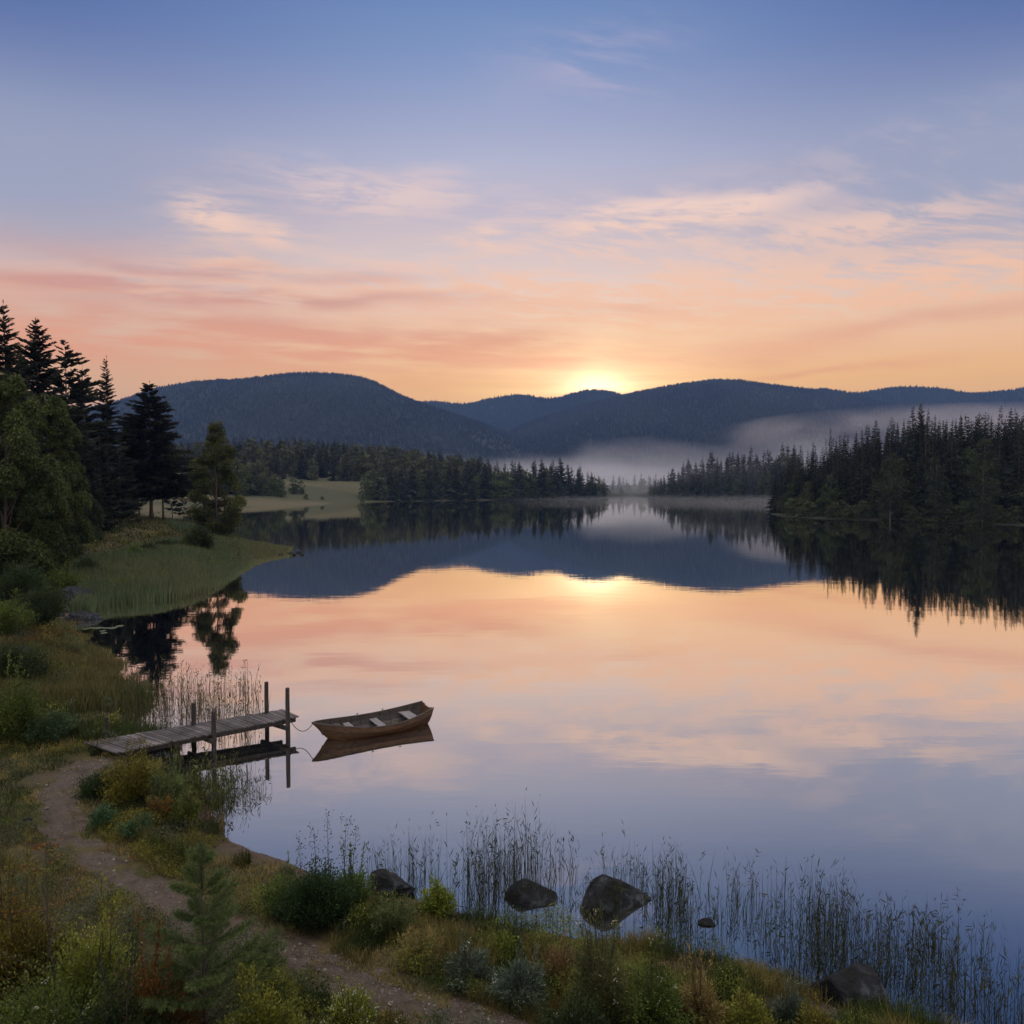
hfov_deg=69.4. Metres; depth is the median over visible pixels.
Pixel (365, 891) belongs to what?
shrub
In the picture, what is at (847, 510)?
bush
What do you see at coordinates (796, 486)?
spruce tree
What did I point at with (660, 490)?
spruce tree
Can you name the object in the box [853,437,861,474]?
spruce tree
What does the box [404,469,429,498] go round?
tree
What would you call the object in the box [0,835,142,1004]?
birch sapling
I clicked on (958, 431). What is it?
spruce tree
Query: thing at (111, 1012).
shrub
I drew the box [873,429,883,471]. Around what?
spruce tree
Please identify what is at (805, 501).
bush
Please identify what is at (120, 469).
spruce tree
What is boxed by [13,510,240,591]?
herbs
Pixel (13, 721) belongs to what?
shrub
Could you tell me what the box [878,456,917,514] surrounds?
birch tree
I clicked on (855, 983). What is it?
boulder
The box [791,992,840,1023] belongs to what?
shrub
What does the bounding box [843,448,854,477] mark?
spruce tree
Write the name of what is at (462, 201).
sky
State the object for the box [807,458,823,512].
spruce tree
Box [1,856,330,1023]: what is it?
herbs
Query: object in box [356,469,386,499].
tree
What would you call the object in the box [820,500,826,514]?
bush
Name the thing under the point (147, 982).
shrub
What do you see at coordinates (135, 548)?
shrub
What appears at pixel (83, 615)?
boulder
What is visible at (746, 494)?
spruce tree
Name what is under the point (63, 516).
birch tree
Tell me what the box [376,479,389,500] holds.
bush
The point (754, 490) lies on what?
spruce tree
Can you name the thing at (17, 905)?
shrub
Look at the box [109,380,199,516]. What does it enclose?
pine tree
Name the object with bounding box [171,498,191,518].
pine tree
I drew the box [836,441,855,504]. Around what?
spruce tree
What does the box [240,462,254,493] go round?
tree
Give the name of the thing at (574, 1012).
shrub
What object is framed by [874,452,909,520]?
birch tree
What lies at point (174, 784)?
shrub
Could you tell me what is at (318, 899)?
shrub
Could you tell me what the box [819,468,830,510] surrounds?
spruce tree
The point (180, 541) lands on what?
shrub
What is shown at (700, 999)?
shrub
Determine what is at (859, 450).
spruce tree
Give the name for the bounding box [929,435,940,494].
spruce tree
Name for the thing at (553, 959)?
shrub
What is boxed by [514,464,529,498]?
spruce tree
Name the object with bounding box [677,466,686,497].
spruce tree
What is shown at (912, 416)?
spruce tree
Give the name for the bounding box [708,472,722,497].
spruce tree
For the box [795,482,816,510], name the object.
birch tree
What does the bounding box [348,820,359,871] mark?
sapling
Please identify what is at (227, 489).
spruce tree
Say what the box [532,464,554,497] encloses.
spruce tree
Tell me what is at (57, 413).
birch tree
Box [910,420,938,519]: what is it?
spruce tree
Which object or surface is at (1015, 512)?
bush
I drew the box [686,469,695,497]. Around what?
spruce tree
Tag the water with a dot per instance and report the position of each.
(693, 680)
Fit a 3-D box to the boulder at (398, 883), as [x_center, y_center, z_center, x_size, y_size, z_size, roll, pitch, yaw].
[-2.246,6.881,13.664,0.989,0.484,0.619,1,2,20]
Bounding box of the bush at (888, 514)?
[879,506,898,520]
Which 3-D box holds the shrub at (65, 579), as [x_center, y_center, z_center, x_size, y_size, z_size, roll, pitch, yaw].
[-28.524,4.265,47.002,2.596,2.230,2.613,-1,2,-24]
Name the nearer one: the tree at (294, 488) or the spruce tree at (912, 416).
the spruce tree at (912, 416)
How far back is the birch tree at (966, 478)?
144.59 m
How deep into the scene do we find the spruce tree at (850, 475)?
162.29 m
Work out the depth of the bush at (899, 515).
149.98 m
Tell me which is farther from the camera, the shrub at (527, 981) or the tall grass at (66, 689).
the tall grass at (66, 689)
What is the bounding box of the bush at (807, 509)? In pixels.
[796,501,819,516]
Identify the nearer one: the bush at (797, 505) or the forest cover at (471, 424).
the bush at (797, 505)
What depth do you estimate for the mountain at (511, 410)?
3223.63 m
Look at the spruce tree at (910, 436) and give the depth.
166.36 m
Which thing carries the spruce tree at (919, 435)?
on the ground at (334, 491)
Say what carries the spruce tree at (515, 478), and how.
on the ground at (334, 491)
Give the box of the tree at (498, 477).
[485,470,516,499]
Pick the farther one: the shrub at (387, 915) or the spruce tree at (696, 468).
the spruce tree at (696, 468)
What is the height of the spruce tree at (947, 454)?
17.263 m
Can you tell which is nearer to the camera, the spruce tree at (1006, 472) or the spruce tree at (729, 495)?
the spruce tree at (1006, 472)
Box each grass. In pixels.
[0,618,183,758]
[87,736,975,1023]
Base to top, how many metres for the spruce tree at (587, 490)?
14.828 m
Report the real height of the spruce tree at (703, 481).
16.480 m
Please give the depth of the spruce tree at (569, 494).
366.66 m
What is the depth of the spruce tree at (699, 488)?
361.13 m
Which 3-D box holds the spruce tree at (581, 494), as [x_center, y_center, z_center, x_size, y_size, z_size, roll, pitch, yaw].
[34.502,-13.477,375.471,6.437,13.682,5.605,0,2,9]
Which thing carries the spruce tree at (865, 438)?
on the ground at (334, 491)
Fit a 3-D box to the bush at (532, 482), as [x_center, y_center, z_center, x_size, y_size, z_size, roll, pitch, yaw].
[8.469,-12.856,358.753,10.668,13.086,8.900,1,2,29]
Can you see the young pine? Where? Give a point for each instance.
(207, 920)
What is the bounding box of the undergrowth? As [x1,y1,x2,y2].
[0,515,239,654]
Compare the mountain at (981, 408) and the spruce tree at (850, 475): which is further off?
the mountain at (981, 408)
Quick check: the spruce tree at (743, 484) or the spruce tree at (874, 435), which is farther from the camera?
the spruce tree at (743, 484)
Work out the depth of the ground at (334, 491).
14.12 m
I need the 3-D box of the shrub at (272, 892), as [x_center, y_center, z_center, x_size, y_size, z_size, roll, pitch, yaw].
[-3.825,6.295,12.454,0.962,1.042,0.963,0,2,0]
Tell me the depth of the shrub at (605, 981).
9.54 m
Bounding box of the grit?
[34,756,537,1023]
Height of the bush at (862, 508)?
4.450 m
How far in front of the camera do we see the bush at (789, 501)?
171.60 m
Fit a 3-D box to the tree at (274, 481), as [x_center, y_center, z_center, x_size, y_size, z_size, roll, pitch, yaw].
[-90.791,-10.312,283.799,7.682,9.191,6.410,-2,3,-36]
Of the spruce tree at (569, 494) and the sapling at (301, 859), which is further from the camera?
the spruce tree at (569, 494)
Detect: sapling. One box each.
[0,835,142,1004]
[295,831,305,878]
[307,822,319,871]
[322,809,332,866]
[339,813,351,867]
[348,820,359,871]
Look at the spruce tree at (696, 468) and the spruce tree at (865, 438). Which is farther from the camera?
the spruce tree at (696, 468)
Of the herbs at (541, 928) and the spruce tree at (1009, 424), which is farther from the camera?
the spruce tree at (1009, 424)
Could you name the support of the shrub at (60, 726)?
on the ground at (334, 491)
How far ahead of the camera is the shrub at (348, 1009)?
9.47 m
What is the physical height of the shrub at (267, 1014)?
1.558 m
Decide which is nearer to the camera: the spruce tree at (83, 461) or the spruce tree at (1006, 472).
the spruce tree at (83, 461)
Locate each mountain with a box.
[88,376,534,477]
[433,394,605,428]
[517,384,948,483]
[864,391,1023,427]
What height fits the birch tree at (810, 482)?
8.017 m
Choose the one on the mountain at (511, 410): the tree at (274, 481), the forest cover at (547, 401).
the forest cover at (547, 401)
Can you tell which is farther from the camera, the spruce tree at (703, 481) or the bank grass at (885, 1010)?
the spruce tree at (703, 481)
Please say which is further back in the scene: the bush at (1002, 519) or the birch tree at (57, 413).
the bush at (1002, 519)
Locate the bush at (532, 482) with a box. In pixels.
[522,472,537,497]
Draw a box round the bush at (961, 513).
[945,501,967,519]
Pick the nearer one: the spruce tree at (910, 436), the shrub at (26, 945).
the shrub at (26, 945)
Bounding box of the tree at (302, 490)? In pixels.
[296,479,304,493]
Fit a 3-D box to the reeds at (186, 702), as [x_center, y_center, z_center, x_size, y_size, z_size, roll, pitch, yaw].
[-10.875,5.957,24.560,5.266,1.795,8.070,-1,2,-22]
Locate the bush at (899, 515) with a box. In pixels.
[892,510,901,518]
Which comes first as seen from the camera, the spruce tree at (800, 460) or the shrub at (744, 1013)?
the shrub at (744, 1013)
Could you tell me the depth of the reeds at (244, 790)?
17.99 m
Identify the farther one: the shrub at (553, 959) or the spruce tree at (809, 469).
the spruce tree at (809, 469)
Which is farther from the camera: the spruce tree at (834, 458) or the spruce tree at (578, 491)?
the spruce tree at (578, 491)
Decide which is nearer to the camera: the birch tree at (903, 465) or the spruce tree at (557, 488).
the birch tree at (903, 465)
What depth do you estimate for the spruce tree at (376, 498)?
315.85 m
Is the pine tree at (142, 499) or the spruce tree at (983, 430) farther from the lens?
the spruce tree at (983, 430)
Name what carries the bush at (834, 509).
on the ground at (334, 491)
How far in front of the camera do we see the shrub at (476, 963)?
10.60 m
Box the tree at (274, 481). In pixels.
[267,474,285,495]
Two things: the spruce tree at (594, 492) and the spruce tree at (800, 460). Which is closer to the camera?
the spruce tree at (800, 460)
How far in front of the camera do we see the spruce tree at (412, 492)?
324.92 m
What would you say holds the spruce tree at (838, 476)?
on the ground at (334, 491)
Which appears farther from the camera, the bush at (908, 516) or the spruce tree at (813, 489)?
the spruce tree at (813, 489)
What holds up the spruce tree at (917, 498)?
on the ground at (334, 491)
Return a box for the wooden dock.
[83,681,298,757]
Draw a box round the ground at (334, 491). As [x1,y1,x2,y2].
[0,469,1023,1023]
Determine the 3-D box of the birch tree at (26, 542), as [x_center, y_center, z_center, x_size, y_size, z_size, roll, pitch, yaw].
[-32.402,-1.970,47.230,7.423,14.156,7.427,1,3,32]
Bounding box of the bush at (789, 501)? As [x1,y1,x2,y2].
[785,497,800,515]
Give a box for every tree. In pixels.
[0,301,51,446]
[0,372,70,584]
[0,425,83,569]
[6,317,103,494]
[18,392,94,556]
[41,340,124,489]
[64,368,132,501]
[65,490,105,540]
[73,421,111,527]
[86,434,132,531]
[88,355,136,508]
[98,447,148,523]
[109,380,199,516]
[120,416,149,516]
[127,451,149,514]
[151,441,174,518]
[164,497,183,518]
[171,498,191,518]
[185,420,247,536]
[208,461,225,490]
[219,459,246,493]
[222,483,233,493]
[232,464,257,495]
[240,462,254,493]
[248,466,259,495]
[250,474,265,494]
[259,473,273,495]
[267,474,285,495]
[277,481,286,496]
[287,478,298,493]
[296,479,304,493]
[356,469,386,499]
[371,473,385,500]
[402,464,423,500]
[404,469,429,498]
[443,463,467,499]
[444,470,454,498]
[478,464,495,498]
[485,462,492,498]
[485,470,516,499]
[508,462,522,498]
[510,471,520,498]
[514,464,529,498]
[527,478,533,497]
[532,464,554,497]
[548,460,555,497]
[549,466,565,498]
[555,462,567,498]
[563,476,577,498]
[572,475,578,497]
[574,470,583,497]
[577,473,584,497]
[582,472,591,498]
[591,482,598,497]
[602,486,607,497]
[652,486,657,497]
[657,478,664,497]
[660,480,666,497]
[664,469,679,497]
[670,478,678,498]
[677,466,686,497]
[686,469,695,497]
[690,462,699,496]
[693,470,704,498]
[701,466,707,496]
[705,473,712,497]
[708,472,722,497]
[710,470,722,498]
[722,474,734,499]
[736,469,753,498]
[740,476,753,498]
[751,477,760,497]
[756,466,770,498]
[767,462,780,498]
[771,487,780,512]
[772,457,782,492]
[776,463,786,501]
[788,455,803,512]
[795,447,805,477]
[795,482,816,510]
[800,480,817,511]
[806,453,816,491]
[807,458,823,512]
[815,473,845,513]
[816,461,824,505]
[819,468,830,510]
[821,451,846,514]
[824,446,832,479]
[827,429,833,466]
[830,442,839,478]
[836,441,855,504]
[842,450,858,513]
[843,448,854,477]
[847,439,872,514]
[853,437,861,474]
[855,431,864,470]
[863,426,869,457]
[867,440,877,478]
[867,460,900,513]
[871,421,882,452]
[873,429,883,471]
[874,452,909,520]
[877,429,890,476]
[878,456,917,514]
[902,402,938,510]
[903,426,913,463]
[904,419,910,449]
[904,436,920,498]
[905,407,916,444]
[907,465,938,518]
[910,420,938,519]
[926,409,930,441]
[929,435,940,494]
[934,419,968,520]
[934,426,941,460]
[937,437,958,519]
[941,425,947,463]
[950,446,989,500]
[953,455,985,516]
[956,422,963,455]
[964,438,1003,522]
[964,451,1001,502]
[980,413,991,453]
[982,422,995,453]
[1001,419,1007,457]
[1001,419,1023,521]
[1002,421,1023,500]
[1004,408,1013,440]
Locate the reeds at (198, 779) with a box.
[159,739,244,813]
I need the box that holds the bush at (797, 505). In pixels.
[784,497,807,514]
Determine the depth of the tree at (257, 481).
277.36 m
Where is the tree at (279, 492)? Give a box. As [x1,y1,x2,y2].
[277,481,286,496]
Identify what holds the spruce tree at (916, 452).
on the ground at (334, 491)
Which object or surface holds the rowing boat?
on the water
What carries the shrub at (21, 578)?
on the ground at (334, 491)
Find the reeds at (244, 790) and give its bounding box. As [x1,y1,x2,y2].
[207,756,270,799]
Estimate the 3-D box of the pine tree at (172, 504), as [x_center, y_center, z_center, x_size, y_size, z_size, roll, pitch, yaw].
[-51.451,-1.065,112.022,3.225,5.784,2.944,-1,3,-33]
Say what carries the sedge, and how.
on the ground at (334, 491)
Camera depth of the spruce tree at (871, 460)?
169.12 m
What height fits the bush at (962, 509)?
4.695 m
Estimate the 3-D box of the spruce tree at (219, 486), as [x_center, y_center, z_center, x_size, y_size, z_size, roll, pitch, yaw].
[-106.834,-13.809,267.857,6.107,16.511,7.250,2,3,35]
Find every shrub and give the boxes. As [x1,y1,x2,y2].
[0,556,49,602]
[0,588,40,636]
[0,611,60,682]
[0,649,50,746]
[0,821,92,1023]
[0,831,39,941]
[0,931,140,1023]
[11,578,71,626]
[18,706,82,745]
[36,869,163,1019]
[41,562,84,592]
[65,913,184,1023]
[72,551,100,571]
[72,765,121,799]
[85,797,120,829]
[94,732,167,807]
[98,905,217,1023]
[113,811,158,838]
[127,539,146,553]
[138,540,155,550]
[142,753,193,804]
[143,785,173,822]
[155,539,175,546]
[161,769,203,827]
[171,536,192,546]
[181,522,217,548]
[211,960,320,1023]
[255,850,300,921]
[259,948,290,997]
[261,854,363,935]
[321,977,380,1023]
[335,840,380,916]
[368,888,417,939]
[370,1001,413,1023]
[389,920,447,974]
[419,874,458,918]
[439,929,501,996]
[487,919,526,964]
[487,935,549,1009]
[528,927,584,995]
[532,980,617,1023]
[560,899,652,1023]
[619,926,705,1023]
[671,944,731,1023]
[715,971,776,1023]
[761,969,811,1023]
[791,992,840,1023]
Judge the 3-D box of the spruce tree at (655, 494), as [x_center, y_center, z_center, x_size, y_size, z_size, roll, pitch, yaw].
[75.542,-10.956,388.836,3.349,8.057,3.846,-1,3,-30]
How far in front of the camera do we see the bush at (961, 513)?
143.44 m
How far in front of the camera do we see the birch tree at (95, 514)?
69.86 m
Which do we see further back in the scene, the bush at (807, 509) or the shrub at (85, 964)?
the bush at (807, 509)
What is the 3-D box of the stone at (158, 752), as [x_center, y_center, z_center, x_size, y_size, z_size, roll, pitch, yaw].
[-9.856,6.711,20.384,0.979,0.412,0.682,1,3,31]
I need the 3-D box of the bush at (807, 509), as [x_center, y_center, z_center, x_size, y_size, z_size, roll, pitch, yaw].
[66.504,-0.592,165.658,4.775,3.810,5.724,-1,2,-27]
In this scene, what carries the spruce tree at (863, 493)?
on the ground at (334, 491)
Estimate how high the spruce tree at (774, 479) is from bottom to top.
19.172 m
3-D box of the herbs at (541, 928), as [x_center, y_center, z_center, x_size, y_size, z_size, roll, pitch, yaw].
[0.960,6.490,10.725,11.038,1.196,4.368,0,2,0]
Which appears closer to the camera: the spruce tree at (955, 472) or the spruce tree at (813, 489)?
the spruce tree at (955, 472)
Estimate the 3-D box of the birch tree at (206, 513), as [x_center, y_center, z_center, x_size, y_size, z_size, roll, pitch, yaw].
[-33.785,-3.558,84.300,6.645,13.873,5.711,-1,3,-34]
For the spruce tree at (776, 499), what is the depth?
185.81 m
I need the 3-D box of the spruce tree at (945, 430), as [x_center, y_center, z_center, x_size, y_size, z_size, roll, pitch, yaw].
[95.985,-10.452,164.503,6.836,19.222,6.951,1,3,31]
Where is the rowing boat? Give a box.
[311,701,433,739]
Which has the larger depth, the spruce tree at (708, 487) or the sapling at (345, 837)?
the spruce tree at (708, 487)
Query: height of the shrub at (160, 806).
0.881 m
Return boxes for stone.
[137,749,173,760]
[698,918,715,925]
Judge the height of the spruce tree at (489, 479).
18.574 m
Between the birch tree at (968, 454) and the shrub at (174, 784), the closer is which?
the shrub at (174, 784)
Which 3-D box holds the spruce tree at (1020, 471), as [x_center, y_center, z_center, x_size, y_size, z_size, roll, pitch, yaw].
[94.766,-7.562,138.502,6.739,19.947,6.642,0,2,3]
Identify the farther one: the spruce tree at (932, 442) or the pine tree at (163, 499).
the spruce tree at (932, 442)
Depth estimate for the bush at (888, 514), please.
150.32 m
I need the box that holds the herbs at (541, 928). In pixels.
[248,882,889,1023]
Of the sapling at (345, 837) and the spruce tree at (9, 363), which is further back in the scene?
the spruce tree at (9, 363)
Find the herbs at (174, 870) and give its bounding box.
[0,736,230,879]
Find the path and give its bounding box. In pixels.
[41,758,519,1023]
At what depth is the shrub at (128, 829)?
15.12 m
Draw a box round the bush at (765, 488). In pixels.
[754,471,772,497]
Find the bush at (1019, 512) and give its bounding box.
[1010,505,1023,519]
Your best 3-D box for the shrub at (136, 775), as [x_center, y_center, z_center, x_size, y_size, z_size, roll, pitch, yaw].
[-8.549,5.775,16.789,1.591,1.638,1.567,-2,3,-41]
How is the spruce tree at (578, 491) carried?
on the ground at (334, 491)
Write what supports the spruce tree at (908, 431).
on the ground at (334, 491)
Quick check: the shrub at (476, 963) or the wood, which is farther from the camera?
the wood
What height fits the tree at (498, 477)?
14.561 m
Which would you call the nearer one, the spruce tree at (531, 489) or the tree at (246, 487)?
the tree at (246, 487)
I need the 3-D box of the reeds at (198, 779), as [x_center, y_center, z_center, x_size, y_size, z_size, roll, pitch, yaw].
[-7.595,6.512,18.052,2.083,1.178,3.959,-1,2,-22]
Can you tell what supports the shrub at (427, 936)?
on the ground at (334, 491)
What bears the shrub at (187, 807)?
on the ground at (334, 491)
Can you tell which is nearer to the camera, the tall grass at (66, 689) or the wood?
the tall grass at (66, 689)
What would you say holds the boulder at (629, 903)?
on the ground at (334, 491)
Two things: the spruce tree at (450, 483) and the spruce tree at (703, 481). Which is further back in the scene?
the spruce tree at (703, 481)
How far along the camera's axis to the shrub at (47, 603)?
36.95 m
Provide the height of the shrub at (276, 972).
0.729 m
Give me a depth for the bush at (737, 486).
355.96 m
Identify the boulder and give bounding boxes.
[58,586,93,605]
[64,611,102,620]
[367,868,415,897]
[505,878,557,906]
[579,874,650,915]
[807,963,888,1013]
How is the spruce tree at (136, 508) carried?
on the ground at (334, 491)
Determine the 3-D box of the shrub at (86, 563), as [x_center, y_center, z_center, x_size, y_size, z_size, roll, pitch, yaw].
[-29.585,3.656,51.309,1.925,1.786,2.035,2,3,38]
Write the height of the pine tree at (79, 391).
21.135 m
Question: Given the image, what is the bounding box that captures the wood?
[145,406,1023,512]
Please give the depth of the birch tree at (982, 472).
145.52 m
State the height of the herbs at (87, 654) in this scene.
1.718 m
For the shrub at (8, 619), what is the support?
on the ground at (334, 491)
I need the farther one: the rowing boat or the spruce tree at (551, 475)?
the spruce tree at (551, 475)
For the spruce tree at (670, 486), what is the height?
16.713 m
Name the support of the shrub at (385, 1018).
on the ground at (334, 491)
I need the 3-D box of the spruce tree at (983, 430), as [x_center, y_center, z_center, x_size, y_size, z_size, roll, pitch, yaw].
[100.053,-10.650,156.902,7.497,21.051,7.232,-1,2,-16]
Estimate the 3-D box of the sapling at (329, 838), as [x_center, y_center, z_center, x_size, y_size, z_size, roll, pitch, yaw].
[-3.165,5.962,12.792,0.208,1.742,0.234,0,2,0]
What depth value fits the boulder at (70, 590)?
45.09 m
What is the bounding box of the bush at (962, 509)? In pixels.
[951,500,975,522]
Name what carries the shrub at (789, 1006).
on the ground at (334, 491)
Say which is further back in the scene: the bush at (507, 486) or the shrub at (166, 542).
the bush at (507, 486)
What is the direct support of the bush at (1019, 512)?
on the ground at (334, 491)
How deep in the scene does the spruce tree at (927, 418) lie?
176.49 m
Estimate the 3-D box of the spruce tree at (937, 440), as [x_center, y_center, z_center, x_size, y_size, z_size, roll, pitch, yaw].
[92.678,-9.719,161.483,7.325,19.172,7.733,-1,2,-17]
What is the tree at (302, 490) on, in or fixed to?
on the ground at (334, 491)
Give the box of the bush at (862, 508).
[853,500,872,518]
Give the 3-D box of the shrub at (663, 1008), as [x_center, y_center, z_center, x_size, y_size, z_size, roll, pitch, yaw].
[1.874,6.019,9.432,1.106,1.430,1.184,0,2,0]
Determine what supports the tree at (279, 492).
on the ground at (334, 491)
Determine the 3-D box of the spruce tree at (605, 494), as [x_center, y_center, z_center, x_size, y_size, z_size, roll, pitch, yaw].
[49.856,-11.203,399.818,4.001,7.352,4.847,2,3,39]
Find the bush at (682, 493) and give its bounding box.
[677,483,689,496]
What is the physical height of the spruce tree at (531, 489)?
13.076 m
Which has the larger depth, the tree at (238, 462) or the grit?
the tree at (238, 462)
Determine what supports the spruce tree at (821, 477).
on the ground at (334, 491)
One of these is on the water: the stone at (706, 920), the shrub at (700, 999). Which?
the stone at (706, 920)
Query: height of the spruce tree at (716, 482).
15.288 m
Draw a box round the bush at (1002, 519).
[994,505,1010,522]
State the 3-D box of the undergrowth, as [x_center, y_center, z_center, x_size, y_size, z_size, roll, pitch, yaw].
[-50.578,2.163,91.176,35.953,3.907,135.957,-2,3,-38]
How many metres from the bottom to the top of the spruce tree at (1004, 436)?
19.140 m
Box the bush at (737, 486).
[729,479,741,497]
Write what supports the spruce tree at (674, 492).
on the ground at (334, 491)
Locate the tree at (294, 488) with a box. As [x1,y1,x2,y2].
[287,478,298,493]
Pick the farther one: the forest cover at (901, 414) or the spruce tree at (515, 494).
the forest cover at (901, 414)
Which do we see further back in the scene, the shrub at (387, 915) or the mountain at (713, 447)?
the mountain at (713, 447)
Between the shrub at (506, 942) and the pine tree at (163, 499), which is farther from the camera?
the pine tree at (163, 499)
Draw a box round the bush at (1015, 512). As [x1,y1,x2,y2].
[999,505,1023,522]
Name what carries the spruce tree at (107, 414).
on the ground at (334, 491)
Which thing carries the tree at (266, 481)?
on the ground at (334, 491)
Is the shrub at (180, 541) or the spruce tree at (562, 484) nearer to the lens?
the shrub at (180, 541)
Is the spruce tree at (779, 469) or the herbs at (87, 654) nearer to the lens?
the herbs at (87, 654)
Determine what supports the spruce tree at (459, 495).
on the ground at (334, 491)
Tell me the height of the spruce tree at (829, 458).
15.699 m
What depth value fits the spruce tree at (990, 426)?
155.38 m
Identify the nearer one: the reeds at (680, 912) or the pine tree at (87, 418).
the reeds at (680, 912)
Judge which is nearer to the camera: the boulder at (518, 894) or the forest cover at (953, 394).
the boulder at (518, 894)
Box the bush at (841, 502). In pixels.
[833,500,849,516]
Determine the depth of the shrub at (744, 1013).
9.45 m
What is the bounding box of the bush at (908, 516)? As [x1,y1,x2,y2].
[900,505,917,521]
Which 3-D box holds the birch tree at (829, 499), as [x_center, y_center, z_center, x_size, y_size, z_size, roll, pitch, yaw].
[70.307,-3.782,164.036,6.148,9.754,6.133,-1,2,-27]
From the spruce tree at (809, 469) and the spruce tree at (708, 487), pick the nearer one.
the spruce tree at (809, 469)
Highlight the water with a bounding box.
[61,496,1023,1023]
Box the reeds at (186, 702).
[112,653,270,742]
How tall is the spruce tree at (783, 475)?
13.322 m
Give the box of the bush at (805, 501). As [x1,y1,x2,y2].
[798,499,813,515]
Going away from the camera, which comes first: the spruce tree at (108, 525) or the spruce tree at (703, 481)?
the spruce tree at (108, 525)
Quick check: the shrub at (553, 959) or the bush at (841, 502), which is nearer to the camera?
the shrub at (553, 959)
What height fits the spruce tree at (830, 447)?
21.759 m
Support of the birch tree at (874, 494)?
on the ground at (334, 491)
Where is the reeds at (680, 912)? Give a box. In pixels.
[362,788,1023,1023]
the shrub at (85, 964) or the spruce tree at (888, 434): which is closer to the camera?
the shrub at (85, 964)
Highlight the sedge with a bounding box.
[66,517,291,612]
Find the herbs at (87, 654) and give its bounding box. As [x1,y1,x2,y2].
[0,596,121,741]
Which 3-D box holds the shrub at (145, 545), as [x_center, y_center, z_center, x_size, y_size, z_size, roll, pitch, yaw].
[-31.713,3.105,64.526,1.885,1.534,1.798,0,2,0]
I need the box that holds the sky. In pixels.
[0,0,1023,405]
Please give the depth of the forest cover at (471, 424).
1896.40 m
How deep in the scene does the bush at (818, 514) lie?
164.52 m
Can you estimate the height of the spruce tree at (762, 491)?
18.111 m
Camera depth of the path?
12.71 m
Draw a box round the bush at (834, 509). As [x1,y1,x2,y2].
[823,501,843,518]
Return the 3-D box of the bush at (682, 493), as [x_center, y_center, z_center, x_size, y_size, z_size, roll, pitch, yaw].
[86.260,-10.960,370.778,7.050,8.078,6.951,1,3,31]
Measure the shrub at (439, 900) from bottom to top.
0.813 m
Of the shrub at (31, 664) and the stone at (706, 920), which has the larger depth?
the shrub at (31, 664)
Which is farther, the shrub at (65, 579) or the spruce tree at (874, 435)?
the spruce tree at (874, 435)
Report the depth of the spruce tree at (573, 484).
372.21 m
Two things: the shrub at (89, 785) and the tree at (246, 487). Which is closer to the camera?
the shrub at (89, 785)
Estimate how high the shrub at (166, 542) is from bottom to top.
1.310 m
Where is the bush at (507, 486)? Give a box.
[493,473,515,498]
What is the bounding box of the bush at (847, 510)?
[841,505,855,518]
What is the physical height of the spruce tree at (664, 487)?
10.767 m
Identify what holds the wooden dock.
on the ground at (334, 491)
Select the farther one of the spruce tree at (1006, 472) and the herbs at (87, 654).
the spruce tree at (1006, 472)
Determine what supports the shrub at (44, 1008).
on the ground at (334, 491)
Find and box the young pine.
[122,841,288,1023]
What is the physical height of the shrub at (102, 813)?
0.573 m
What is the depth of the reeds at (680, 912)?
12.27 m
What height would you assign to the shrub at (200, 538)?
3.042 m
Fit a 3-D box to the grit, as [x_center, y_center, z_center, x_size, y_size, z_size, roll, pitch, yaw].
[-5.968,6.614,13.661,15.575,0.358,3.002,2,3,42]
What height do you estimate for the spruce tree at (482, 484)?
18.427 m
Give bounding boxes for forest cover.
[82,371,585,482]
[419,388,620,431]
[507,378,1011,481]
[813,385,1023,430]
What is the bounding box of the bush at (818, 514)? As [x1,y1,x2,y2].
[814,508,822,515]
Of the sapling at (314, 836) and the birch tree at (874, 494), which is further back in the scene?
the birch tree at (874, 494)
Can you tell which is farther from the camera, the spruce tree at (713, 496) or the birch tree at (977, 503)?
the spruce tree at (713, 496)
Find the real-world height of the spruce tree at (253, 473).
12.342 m
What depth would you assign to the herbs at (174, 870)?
15.05 m
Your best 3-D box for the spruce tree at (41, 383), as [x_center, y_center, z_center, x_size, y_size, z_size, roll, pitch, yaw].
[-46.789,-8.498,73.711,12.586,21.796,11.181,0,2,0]

